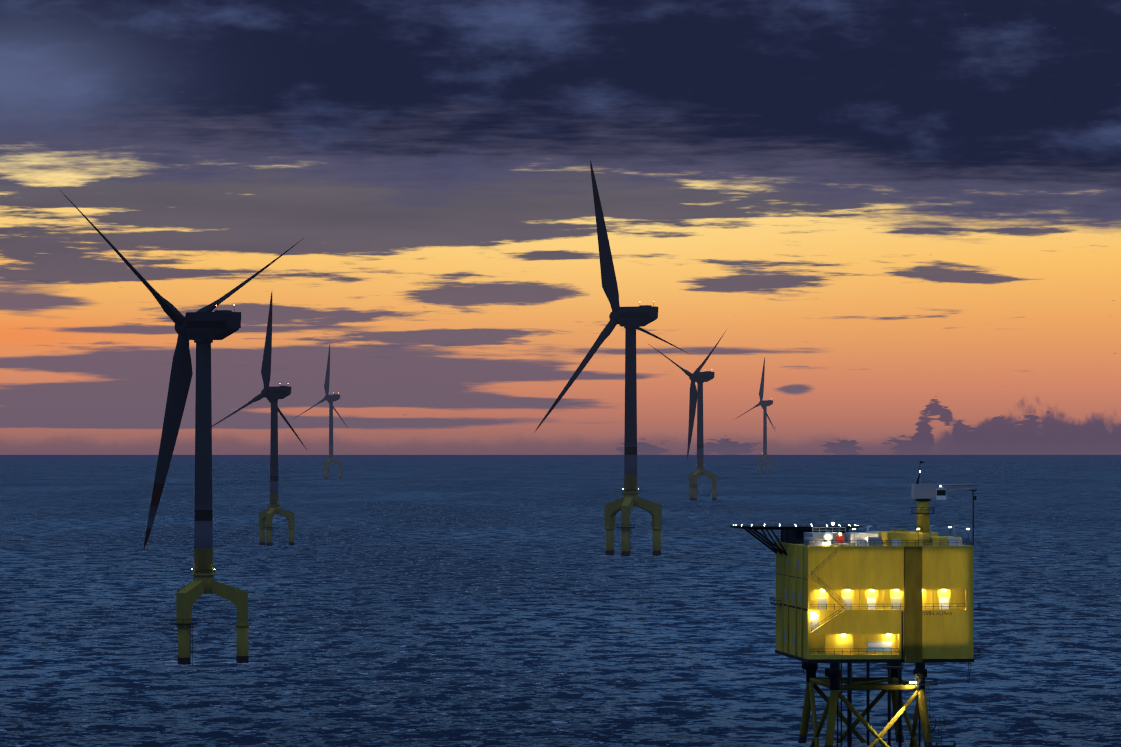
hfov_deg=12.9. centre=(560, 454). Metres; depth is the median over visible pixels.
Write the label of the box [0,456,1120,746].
sea water
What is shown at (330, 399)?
turbine
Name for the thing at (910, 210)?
sky
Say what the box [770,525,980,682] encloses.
platform topside
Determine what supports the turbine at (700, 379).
in the sea water
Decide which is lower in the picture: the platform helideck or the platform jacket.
the platform jacket
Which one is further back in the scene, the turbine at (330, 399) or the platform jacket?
the turbine at (330, 399)
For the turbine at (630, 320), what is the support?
in the sea water
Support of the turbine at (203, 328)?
in the sea water
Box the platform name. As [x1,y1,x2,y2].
[922,612,951,614]
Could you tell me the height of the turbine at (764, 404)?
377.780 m
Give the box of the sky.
[0,0,1120,455]
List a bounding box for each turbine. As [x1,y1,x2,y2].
[64,195,303,664]
[212,292,306,545]
[295,345,347,478]
[534,160,686,555]
[650,328,727,500]
[735,357,775,472]
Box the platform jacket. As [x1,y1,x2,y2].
[798,662,955,746]
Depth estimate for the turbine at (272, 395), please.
3175.59 m
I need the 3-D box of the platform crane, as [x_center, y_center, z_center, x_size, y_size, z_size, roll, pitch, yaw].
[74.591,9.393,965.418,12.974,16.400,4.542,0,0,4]
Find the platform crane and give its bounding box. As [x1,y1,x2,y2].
[911,461,977,545]
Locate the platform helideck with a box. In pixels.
[725,522,865,555]
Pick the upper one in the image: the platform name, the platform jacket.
the platform name

